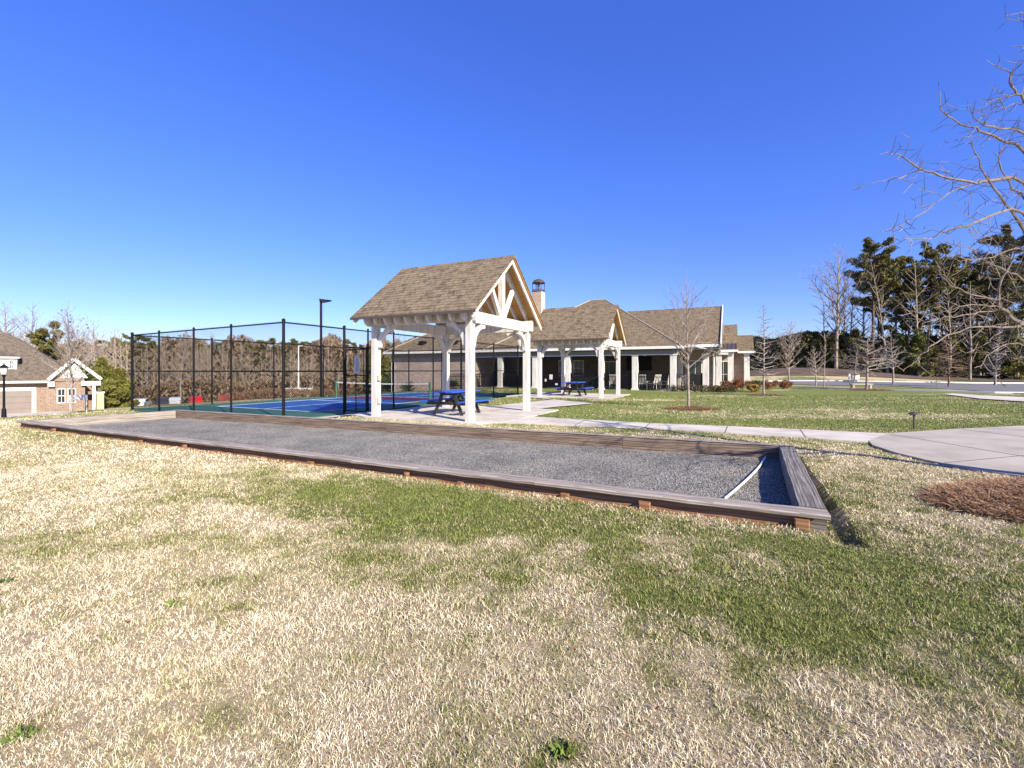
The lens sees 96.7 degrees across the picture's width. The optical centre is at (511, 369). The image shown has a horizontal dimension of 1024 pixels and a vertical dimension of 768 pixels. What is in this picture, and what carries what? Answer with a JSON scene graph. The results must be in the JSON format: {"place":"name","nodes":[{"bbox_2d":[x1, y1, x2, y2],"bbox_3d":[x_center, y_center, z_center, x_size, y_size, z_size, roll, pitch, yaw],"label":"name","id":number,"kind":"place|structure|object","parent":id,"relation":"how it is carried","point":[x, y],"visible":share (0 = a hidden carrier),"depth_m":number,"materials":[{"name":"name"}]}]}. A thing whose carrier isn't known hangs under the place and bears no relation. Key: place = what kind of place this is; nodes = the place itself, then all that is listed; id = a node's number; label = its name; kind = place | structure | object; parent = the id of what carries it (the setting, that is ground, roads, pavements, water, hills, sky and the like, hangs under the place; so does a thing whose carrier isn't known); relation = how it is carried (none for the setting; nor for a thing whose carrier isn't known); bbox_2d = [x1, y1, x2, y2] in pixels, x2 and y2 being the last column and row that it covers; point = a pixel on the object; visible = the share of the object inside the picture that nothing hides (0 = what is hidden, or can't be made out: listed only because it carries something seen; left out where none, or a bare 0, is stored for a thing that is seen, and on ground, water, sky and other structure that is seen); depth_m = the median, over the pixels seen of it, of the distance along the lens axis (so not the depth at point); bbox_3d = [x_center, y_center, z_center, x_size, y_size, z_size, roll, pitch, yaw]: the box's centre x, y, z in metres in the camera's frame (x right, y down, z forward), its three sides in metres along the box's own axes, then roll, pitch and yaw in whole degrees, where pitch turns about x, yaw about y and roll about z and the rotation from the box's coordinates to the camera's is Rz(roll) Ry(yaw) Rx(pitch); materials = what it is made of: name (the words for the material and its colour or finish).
{"place":"outdoors","nodes":[
{"label":"outdoors","id":0,"kind":"place"},
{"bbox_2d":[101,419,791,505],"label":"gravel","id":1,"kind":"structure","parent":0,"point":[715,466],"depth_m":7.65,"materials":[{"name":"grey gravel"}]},
{"bbox_2d":[0,375,1023,767],"bbox_3d":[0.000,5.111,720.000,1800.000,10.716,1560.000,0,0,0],"label":"lawn ground","id":2,"kind":"structure","parent":0,"point":[512,641],"depth_m":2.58,"materials":[{"name":"beige plant"}]},
{"bbox_2d":[0,725,37,742],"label":"weed","id":3,"kind":"object","parent":2,"relation":"on","point":[19,732],"visible":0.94,"depth_m":1.79,"materials":[{"name":"green plant"}]},
{"bbox_2d":[0,299,50,348],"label":"spreading tree","id":4,"kind":"object","parent":2,"relation":"on","point":[5,328],"visible":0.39,"depth_m":65.99,"materials":[{"name":"brown wood"}]},
{"bbox_2d":[4,302,67,348],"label":"spreading tree","id":5,"kind":"object","parent":2,"relation":"on","point":[33,326],"visible":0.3,"depth_m":69.87,"materials":[{"name":"plant"}]},
{"bbox_2d":[0,412,77,416],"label":"house drive","id":6,"kind":"structure","parent":2,"relation":"on","point":[26,414],"depth_m":36.59,"materials":[{"name":"concrete"}]},
{"bbox_2d":[26,320,66,359],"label":"evergreen tree","id":7,"kind":"object","parent":2,"relation":"on","point":[39,338],"visible":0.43,"depth_m":61.74,"materials":[{"name":"green plant"}]},
{"bbox_2d":[0,333,104,413],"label":"brick house","id":8,"kind":"structure","parent":2,"relation":"on","point":[32,385],"depth_m":41.63,"materials":[{"name":"brown brick"}]},
{"bbox_2d":[0,391,31,413],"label":"garage door","id":9,"kind":"structure","parent":8,"relation":"in","point":[15,401],"depth_m":40.39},
{"bbox_2d":[57,388,65,402],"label":"window","id":10,"kind":"structure","parent":8,"relation":"in","point":[61,393],"depth_m":41.82,"materials":[{"name":"paint"}]},
{"bbox_2d":[34,304,105,412],"bbox_3d":[-31.803,-0.818,32.907,3.642,8.292,3.460,0,0,2],"label":"young oak","id":11,"kind":"object","parent":2,"relation":"on","point":[68,340],"visible":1,"depth_m":32.89,"materials":[{"name":"brown plant"}]},
{"bbox_2d":[58,320,126,375],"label":"spreading tree","id":12,"kind":"object","parent":2,"relation":"on","point":[93,346],"visible":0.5,"depth_m":79.87,"materials":[{"name":"plant"}]},
{"bbox_2d":[86,356,117,406],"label":"evergreen tree","id":13,"kind":"object","parent":2,"relation":"on","point":[103,368],"visible":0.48,"depth_m":59.76,"materials":[{"name":"green plant"}]},
{"bbox_2d":[94,337,130,372],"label":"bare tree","id":14,"kind":"object","parent":2,"relation":"on","point":[100,342],"visible":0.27,"depth_m":120.67,"materials":[{"name":"brown plant"}]},
{"bbox_2d":[98,367,140,407],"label":"evergreen tree","id":15,"kind":"object","parent":2,"relation":"on","point":[117,389],"visible":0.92,"depth_m":54.38,"materials":[{"name":"plant"}]},
{"bbox_2d":[117,333,153,377],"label":"tree","id":16,"kind":"object","parent":2,"relation":"on","point":[128,343],"visible":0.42,"depth_m":115.07,"materials":[{"name":"brown plant"}]},
{"bbox_2d":[36,333,414,397],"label":"wood thicket","id":17,"kind":"object","parent":2,"relation":"on","point":[327,339],"visible":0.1,"depth_m":127.45,"materials":[{"name":"brown plant"}]},
{"bbox_2d":[134,371,381,404],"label":"wood thicket","id":18,"kind":"object","parent":2,"relation":"on","point":[255,387],"visible":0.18,"depth_m":101.80,"materials":[{"name":"brown plant"}]},
{"bbox_2d":[215,387,388,401],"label":"bank scrub","id":19,"kind":"object","parent":2,"relation":"on","point":[290,392],"visible":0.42,"depth_m":60.51,"materials":[{"name":"brown plant"}]},
{"bbox_2d":[130,391,517,417],"bbox_3d":[-7.787,1.665,25.195,9.500,0.030,18.200,0,0,26],"label":"court surround","id":20,"kind":"object","parent":2,"relation":"on","point":[336,412],"visible":0.29,"depth_m":19.50,"materials":[{"name":"green paint"}]},
{"bbox_2d":[130,318,518,416],"bbox_3d":[-7.286,0.022,24.950,10.575,3.455,18.220,0,0,26],"label":"chain link fence","id":21,"kind":"object","parent":20,"relation":"on","point":[366,371],"visible":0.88,"depth_m":18.28,"materials":[{"name":"black metal"}]},
{"bbox_2d":[219,392,489,411],"bbox_3d":[-7.411,1.661,25.623,6.200,0.030,14.200,0,0,26],"label":"court playing area","id":22,"kind":"object","parent":20,"relation":"on","point":[324,407],"visible":0.5,"depth_m":22.36,"materials":[{"name":"blue paint"}]},
{"bbox_2d":[221,392,488,411],"bbox_3d":[-7.411,1.641,25.623,6.270,0.006,14.270,0,0,26],"label":"court line","id":23,"kind":"object","parent":22,"relation":"on","point":[328,403],"visible":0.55,"depth_m":22.24,"materials":[{"name":"white"}]},
{"bbox_2d":[346,396,436,400],"bbox_3d":[-7.027,1.657,26.410,6.200,0.030,2.150,0,0,26],"label":"court kitchen","id":24,"kind":"object","parent":22,"relation":"on","point":[362,397],"visible":0.36,"depth_m":26.21,"materials":[{"name":"blue paint"}]},
{"bbox_2d":[335,380,430,398],"bbox_3d":[-7.411,1.135,25.623,6.910,1.030,0.110,0,0,26],"label":"court net","id":25,"kind":"object","parent":24,"relation":"on","point":[409,390],"visible":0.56,"depth_m":25.11,"materials":[{"name":"fabric"}]},
{"bbox_2d":[319,299,331,396],"bbox_3d":[-11.522,-1.310,28.058,0.770,6.120,0.340,0,0,-14],"label":"court light","id":26,"kind":"object","parent":2,"relation":"on","point":[321,301],"visible":0.68,"depth_m":27.95,"materials":[{"name":"black metal"}]},
{"bbox_2d":[17,410,830,532],"bbox_3d":[-3.913,1.435,9.702,17.384,0.310,4.261,0,0,26],"label":"bocce court frame","id":27,"kind":"object","parent":2,"relation":"on","point":[807,509],"visible":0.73,"depth_m":7.26,"materials":[{"name":"brown wood"}]},
{"bbox_2d":[34,429,833,542],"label":"clay clods","id":28,"kind":"object","parent":2,"relation":"on","point":[447,484],"visible":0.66,"depth_m":5.78,"materials":[{"name":"brown soil"}]},
{"bbox_2d":[79,418,811,533],"bbox_3d":[-3.906,1.525,9.707,17.389,0.023,4.162,0,0,26],"label":"gravel court surface","id":29,"kind":"object","parent":2,"relation":"on","point":[383,456],"visible":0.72,"depth_m":8.09,"materials":[{"name":"grey gravel"}]},
{"bbox_2d":[724,456,765,498],"bbox_3d":[3.445,1.500,6.566,0.074,0.031,3.159,0,0,37],"label":"white pipe","id":30,"kind":"object","parent":29,"relation":"on","point":[744,481],"visible":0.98,"depth_m":6.14,"materials":[{"name":"white plastic"}]},
{"bbox_2d":[352,405,557,424],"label":"pavilion slab","id":31,"kind":"structure","parent":2,"relation":"on","point":[496,414],"depth_m":14.47,"materials":[{"name":"concrete"}]},
{"bbox_2d":[350,255,543,421],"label":"pavilion","id":32,"kind":"structure","parent":31,"relation":"on","point":[467,302],"depth_m":13.92,"materials":[{"name":"white paint"}]},
{"bbox_2d":[419,389,493,415],"bbox_3d":[-1.776,1.049,14.752,1.740,0.771,1.750,0,0,26],"label":"picnic table","id":33,"kind":"object","parent":31,"relation":"on","point":[454,400],"visible":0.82,"depth_m":14.43,"materials":[{"name":"blue plastic"}]},
{"bbox_2d":[450,374,490,388],"bbox_3d":[-3.523,1.025,37.001,4.060,1.550,0.060,0,0,26],"label":"picket fence","id":34,"kind":"object","parent":2,"relation":"on","point":[453,382],"visible":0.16,"depth_m":36.72,"materials":[{"name":"black metal"}]},
{"bbox_2d":[548,736,577,759],"bbox_3d":[0.194,1.435,1.722,0.102,0.037,0.108,0,0,-26],"label":"weed","id":35,"kind":"object","parent":2,"relation":"on","point":[560,745],"visible":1,"depth_m":1.72,"materials":[{"name":"green plant"}]},
{"bbox_2d":[383,279,753,391],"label":"clubhouse","id":36,"kind":"structure","parent":2,"relation":"on","point":[647,332],"depth_m":37.00,"materials":[{"name":"brick"}]},
{"bbox_2d":[572,360,583,375],"bbox_3d":[5.709,-0.150,39.273,1.000,1.400,0.050,0,0,26],"label":"window","id":37,"kind":"structure","parent":36,"relation":"in","point":[577,365],"depth_m":39.27,"materials":[{"name":"glass"}]},
{"bbox_2d":[605,361,615,386],"bbox_3d":[8.136,0.350,38.090,1.500,2.200,0.050,0,0,26],"label":"glass door","id":38,"kind":"structure","parent":36,"relation":"in","point":[610,366],"depth_m":38.05,"materials":[{"name":"paint"}]},
{"bbox_2d":[604,373,631,389],"bbox_3d":[7.749,0.845,33.261,2.020,1.250,0.060,0,0,26],"label":"picket fence","id":39,"kind":"object","parent":36,"relation":"on","point":[613,388],"visible":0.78,"depth_m":33.13,"materials":[{"name":"black metal"}]},
{"bbox_2d":[627,357,651,369],"bbox_3d":[10.311,-0.525,36.963,1.960,1.110,0.140,0,0,26],"label":"television","id":40,"kind":"object","parent":36,"relation":"attached to","point":[644,363],"visible":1,"depth_m":36.77,"materials":[{"name":"black"}]},
{"bbox_2d":[676,373,701,390],"bbox_3d":[12.406,0.845,31.791,2.112,1.250,0.060,0,0,-17],"label":"picket fence","id":41,"kind":"object","parent":36,"relation":"on","point":[678,379],"visible":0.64,"depth_m":31.70,"materials":[{"name":"black metal"}]},
{"bbox_2d":[689,360,701,387],"bbox_3d":[14.193,0.350,35.225,1.000,2.200,0.050,0,0,26],"label":"glass door","id":42,"kind":"structure","parent":36,"relation":"in","point":[696,368],"depth_m":35.26,"materials":[{"name":"paint"}]},
{"bbox_2d":[506,392,630,398],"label":"slab","id":43,"kind":"structure","parent":2,"relation":"on","point":[574,395],"depth_m":25.34,"materials":[{"name":"concrete"}]},
{"bbox_2d":[556,382,593,395],"bbox_3d":[3.470,1.054,25.281,1.740,0.771,1.750,0,0,26],"label":"picnic table","id":44,"kind":"object","parent":43,"relation":"on","point":[565,388],"visible":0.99,"depth_m":24.94,"materials":[{"name":"blue plastic"}]},
{"bbox_2d":[530,305,627,397],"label":"pavilion","id":45,"kind":"structure","parent":43,"relation":"on","point":[593,327],"depth_m":24.50,"materials":[{"name":"white paint"}]},
{"bbox_2d":[638,373,669,390],"bbox_3d":[10.023,0.845,32.152,2.160,1.250,0.060,0,0,26],"label":"picket fence","id":46,"kind":"object","parent":2,"relation":"on","point":[661,389],"visible":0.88,"depth_m":32.09,"materials":[{"name":"black metal"}]},
{"bbox_2d":[664,405,721,410],"bbox_3d":[6.660,1.421,16.896,2.143,0.291,1.487,0,0,0],"label":"mulch bed","id":47,"kind":"object","parent":2,"relation":"on","point":[693,408],"visible":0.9,"depth_m":16.65,"materials":[{"name":"brown wood"}]},
{"bbox_2d":[662,271,724,406],"bbox_3d":[6.686,-1.127,16.871,2.210,5.363,2.039,0,0,4],"label":"bare tree","id":48,"kind":"object","parent":47,"relation":"on","point":[685,331],"visible":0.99,"depth_m":16.87,"materials":[{"name":"brown plant"}]},
{"bbox_2d":[670,384,737,391],"bbox_3d":[12.683,1.233,30.268,4.178,0.566,0.618,0,0,26],"label":"hedge","id":49,"kind":"object","parent":2,"relation":"on","point":[711,388],"visible":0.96,"depth_m":30.09,"materials":[{"name":"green plant"}]},
{"bbox_2d":[732,377,750,390],"bbox_3d":[15.660,0.958,31.268,1.386,1.029,1.584,0,0,20],"label":"shrub","id":50,"kind":"object","parent":2,"relation":"on","point":[736,382],"visible":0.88,"depth_m":30.99,"materials":[{"name":"red plant"}]},
{"bbox_2d":[745,392,787,395],"bbox_3d":[14.481,1.418,26.020,2.450,0.302,1.881,0,0,0],"label":"mulch bed","id":51,"kind":"object","parent":2,"relation":"on","point":[762,394],"visible":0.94,"depth_m":25.73,"materials":[{"name":"brown wood"}]},
{"bbox_2d":[743,303,783,393],"bbox_3d":[14.419,-1.197,26.212,2.217,5.512,2.533,0,0,29],"label":"bare tree","id":52,"kind":"object","parent":51,"relation":"on","point":[764,353],"visible":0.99,"depth_m":26.02,"materials":[{"name":"brown plant"}]},
{"bbox_2d":[774,320,803,381],"bbox_3d":[23.299,-1.346,37.848,2.319,5.794,2.424,0,0,-42],"label":"bare tree","id":53,"kind":"object","parent":2,"relation":"on","point":[791,349],"visible":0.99,"depth_m":37.85,"materials":[{"name":"brown plant"}]},
{"bbox_2d":[804,347,824,385],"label":"bare tree","id":54,"kind":"object","parent":2,"relation":"on","point":[814,361],"visible":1,"depth_m":41.07,"materials":[{"name":"brown plant"}]},
{"bbox_2d":[849,388,895,390],"bbox_3d":[25.621,1.449,32.496,3.474,0.387,2.071,0,0,0],"label":"mulch bed","id":55,"kind":"object","parent":2,"relation":"on","point":[864,389],"visible":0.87,"depth_m":32.03,"materials":[{"name":"brown wood"}]},
{"bbox_2d":[829,329,899,388],"bbox_3d":[25.296,-0.687,32.743,3.572,4.491,3.792,0,0,-40],"label":"bare tree","id":56,"kind":"object","parent":55,"relation":"on","point":[873,363],"visible":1,"depth_m":32.40,"materials":[{"name":"brown plant"}]},
{"bbox_2d":[750,329,1023,376],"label":"undergrowth","id":57,"kind":"object","parent":2,"relation":"on","point":[808,337],"visible":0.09,"depth_m":75.61,"materials":[{"name":"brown plant"}]},
{"bbox_2d":[760,380,1023,383],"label":"kerb","id":58,"kind":"structure","parent":2,"relation":"on","point":[913,381],"depth_m":45.85,"materials":[{"name":"concrete"}]},
{"bbox_2d":[878,334,909,383],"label":"bare tree","id":59,"kind":"object","parent":2,"relation":"on","point":[891,357],"visible":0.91,"depth_m":42.98,"materials":[{"name":"brown plant"}]},
{"bbox_2d":[795,386,1023,393],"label":"kerb","id":60,"kind":"structure","parent":2,"relation":"on","point":[916,390],"depth_m":30.64,"materials":[{"name":"concrete"}]},
{"bbox_2d":[868,425,1023,476],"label":"concrete drive","id":61,"kind":"structure","parent":2,"relation":"on","point":[937,451],"depth_m":8.32,"materials":[{"name":"grey concrete"}]},
{"bbox_2d":[923,337,972,386],"bbox_3d":[37.358,-0.711,38.962,3.145,4.522,3.561,0,0,31],"label":"conical tree","id":62,"kind":"object","parent":2,"relation":"on","point":[947,368],"visible":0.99,"depth_m":38.95,"materials":[{"name":"brown plant"}]},
{"bbox_2d":[937,260,996,373],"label":"pine tree","id":63,"kind":"object","parent":2,"relation":"on","point":[967,280],"visible":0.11,"depth_m":71.25,"materials":[{"name":"green plant"}]},
{"bbox_2d":[912,474,1023,522],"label":"mulch bed","id":64,"kind":"object","parent":2,"relation":"on","point":[1001,498],"visible":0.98,"depth_m":4.86,"materials":[{"name":"brown wood"}]},
{"bbox_2d":[853,10,1023,387],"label":"bare tree","id":65,"kind":"object","parent":64,"relation":"on","point":[1013,211],"visible":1,"depth_m":5.42,"materials":[{"name":"brown plant"}]},
{"bbox_2d":[983,322,1009,384],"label":"bare tree","id":66,"kind":"object","parent":2,"relation":"on","point":[996,365],"visible":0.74,"depth_m":41.88,"materials":[{"name":"brown plant"}]},
{"bbox_2d":[0,0,1023,349],"label":"sky","id":67,"kind":"structure","parent":0,"point":[166,165],"materials":[{"name":"blue"}]},
{"bbox_2d":[496,394,591,408],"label":"path","id":68,"kind":"structure","parent":0,"point":[545,404],"depth_m":19.09,"materials":[{"name":"concrete"}]},
{"bbox_2d":[501,416,886,442],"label":"sidewalk","id":69,"kind":"structure","parent":0,"point":[857,437],"depth_m":10.92,"materials":[{"name":"concrete"}]},
{"bbox_2d":[750,368,1023,381],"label":"mulch bank","id":70,"kind":"structure","parent":0,"point":[828,372],"depth_m":52.39,"materials":[{"name":"brown soil"}]},
{"bbox_2d":[791,346,807,367],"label":"evergreen tree","id":71,"kind":"object","parent":70,"relation":"on","point":[798,357],"visible":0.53,"depth_m":71.68,"materials":[{"name":"green plant"}]},
{"bbox_2d":[804,340,826,367],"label":"evergreen tree","id":72,"kind":"object","parent":70,"relation":"on","point":[816,344],"visible":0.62,"depth_m":69.71,"materials":[{"name":"green plant"}]},
{"bbox_2d":[799,245,868,368],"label":"tall bare tree","id":73,"kind":"object","parent":70,"relation":"on","point":[838,305],"visible":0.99,"depth_m":65.84,"materials":[{"name":"brown plant"}]},
{"bbox_2d":[821,335,850,369],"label":"evergreen tree","id":74,"kind":"object","parent":70,"relation":"on","point":[830,344],"visible":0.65,"depth_m":67.73,"materials":[{"name":"green plant"}]},
{"bbox_2d":[828,274,865,334],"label":"tall bare tree","id":75,"kind":"object","parent":70,"relation":"on","point":[847,314],"visible":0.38,"depth_m":75.77,"materials":[{"name":"plant"}]},
{"bbox_2d":[843,328,866,370],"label":"evergreen tree","id":76,"kind":"object","parent":70,"relation":"on","point":[855,332],"visible":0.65,"depth_m":67.52,"materials":[{"name":"green plant"}]},
{"bbox_2d":[846,287,877,338],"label":"tall bare tree","id":77,"kind":"object","parent":70,"relation":"on","point":[863,325],"visible":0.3,"depth_m":77.87,"materials":[{"name":"brown wood"}]},
{"bbox_2d":[858,346,884,372],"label":"evergreen tree","id":78,"kind":"object","parent":70,"relation":"on","point":[874,367],"visible":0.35,"depth_m":63.44,"materials":[{"name":"green plant"}]},
{"bbox_2d":[853,257,901,357],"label":"pine tree","id":79,"kind":"object","parent":70,"relation":"on","point":[866,309],"visible":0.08,"depth_m":71.81,"materials":[{"name":"green plant"}]},
{"bbox_2d":[844,236,911,346],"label":"pine tree","id":80,"kind":"object","parent":70,"relation":"on","point":[877,259],"visible":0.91,"depth_m":64.63,"materials":[{"name":"green plant"}]},
{"bbox_2d":[867,262,900,372],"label":"tall bare tree","id":81,"kind":"object","parent":70,"relation":"on","point":[883,337],"visible":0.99,"depth_m":62.33,"materials":[{"name":"grey plant"}]},
{"bbox_2d":[867,256,924,345],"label":"pine tree","id":82,"kind":"object","parent":70,"relation":"on","point":[905,260],"visible":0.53,"depth_m":67.00,"materials":[{"name":"green plant"}]},
{"bbox_2d":[882,334,911,374],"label":"evergreen tree","id":83,"kind":"object","parent":70,"relation":"on","point":[900,341],"visible":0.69,"depth_m":61.64,"materials":[{"name":"green plant"}]},
{"bbox_2d":[886,274,930,349],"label":"pine tree","id":84,"kind":"object","parent":70,"relation":"on","point":[903,321],"visible":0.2,"depth_m":69.80,"materials":[{"name":"green plant"}]},
{"bbox_2d":[890,257,945,375],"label":"tall bare tree","id":85,"kind":"object","parent":70,"relation":"on","point":[917,322],"visible":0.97,"depth_m":60.36,"materials":[{"name":"grey plant"}]},
{"bbox_2d":[900,329,937,376],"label":"evergreen tree","id":86,"kind":"object","parent":70,"relation":"on","point":[918,347],"visible":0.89,"depth_m":59.60,"materials":[{"name":"green plant"}]},
{"bbox_2d":[922,345,947,375],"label":"evergreen tree","id":87,"kind":"object","parent":70,"relation":"on","point":[936,351],"visible":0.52,"depth_m":63.59,"materials":[{"name":"green plant"}]},
{"bbox_2d":[896,240,983,356],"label":"pine tree","id":88,"kind":"object","parent":70,"relation":"on","point":[933,254],"visible":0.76,"depth_m":64.52,"materials":[{"name":"green plant"}]},
{"bbox_2d":[919,255,971,346],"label":"pine tree","id":89,"kind":"object","parent":70,"relation":"on","point":[927,293],"visible":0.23,"depth_m":69.16,"materials":[{"name":"green plant"}]},
{"bbox_2d":[936,322,966,372],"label":"evergreen tree","id":90,"kind":"object","parent":70,"relation":"on","point":[953,336],"visible":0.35,"depth_m":65.82,"materials":[{"name":"green plant"}]},
{"bbox_2d":[927,268,981,375],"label":"tall bare tree","id":91,"kind":"object","parent":70,"relation":"on","point":[949,330],"visible":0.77,"depth_m":62.96,"materials":[{"name":"plant"}]},
{"bbox_2d":[950,282,990,379],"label":"tall bare tree","id":92,"kind":"object","parent":70,"relation":"on","point":[971,344],"visible":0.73,"depth_m":58.01,"materials":[{"name":"grey wood"}]},
{"bbox_2d":[953,331,995,378],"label":"evergreen tree","id":93,"kind":"object","parent":70,"relation":"on","point":[981,341],"visible":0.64,"depth_m":61.39,"materials":[{"name":"green plant"}]},
{"bbox_2d":[956,273,999,374],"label":"pine tree","id":94,"kind":"object","parent":70,"relation":"on","point":[972,277],"visible":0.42,"depth_m":67.38,"materials":[{"name":"green plant"}]},
{"bbox_2d":[955,224,1023,377],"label":"pine tree","id":95,"kind":"object","parent":70,"relation":"on","point":[981,287],"visible":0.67,"depth_m":61.84,"materials":[{"name":"green plant"}]},
{"bbox_2d":[977,328,1005,376],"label":"evergreen tree","id":96,"kind":"object","parent":70,"relation":"on","point":[989,336],"visible":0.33,"depth_m":63.32,"materials":[{"name":"green plant"}]},
{"bbox_2d":[985,240,1023,331],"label":"pine tree","id":97,"kind":"object","parent":70,"relation":"on","point":[1001,319],"visible":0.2,"depth_m":64.98,"materials":[{"name":"green plant"}]},
{"bbox_2d":[989,322,1023,379],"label":"evergreen tree","id":98,"kind":"object","parent":70,"relation":"on","point":[1009,366],"visible":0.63,"depth_m":59.88,"materials":[{"name":"green plant"}]},
{"bbox_2d":[768,379,1023,393],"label":"road","id":99,"kind":"structure","parent":0,"point":[992,387],"depth_m":41.32,"materials":[{"name":"grey asphalt"}]},
{"bbox_2d":[947,393,1023,400],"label":"kerb path","id":100,"kind":"structure","parent":0,"point":[1010,398],"depth_m":23.15,"materials":[{"name":"concrete"}]},
{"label":"street pavement","id":101,"kind":"structure","parent":0,"visible":0},
{"bbox_2d":[0,363,8,417],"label":"street lamp","id":102,"kind":"object","parent":101,"relation":"on","point":[3,368],"visible":0.77,"depth_m":25.26,"materials":[{"name":"black metal"}]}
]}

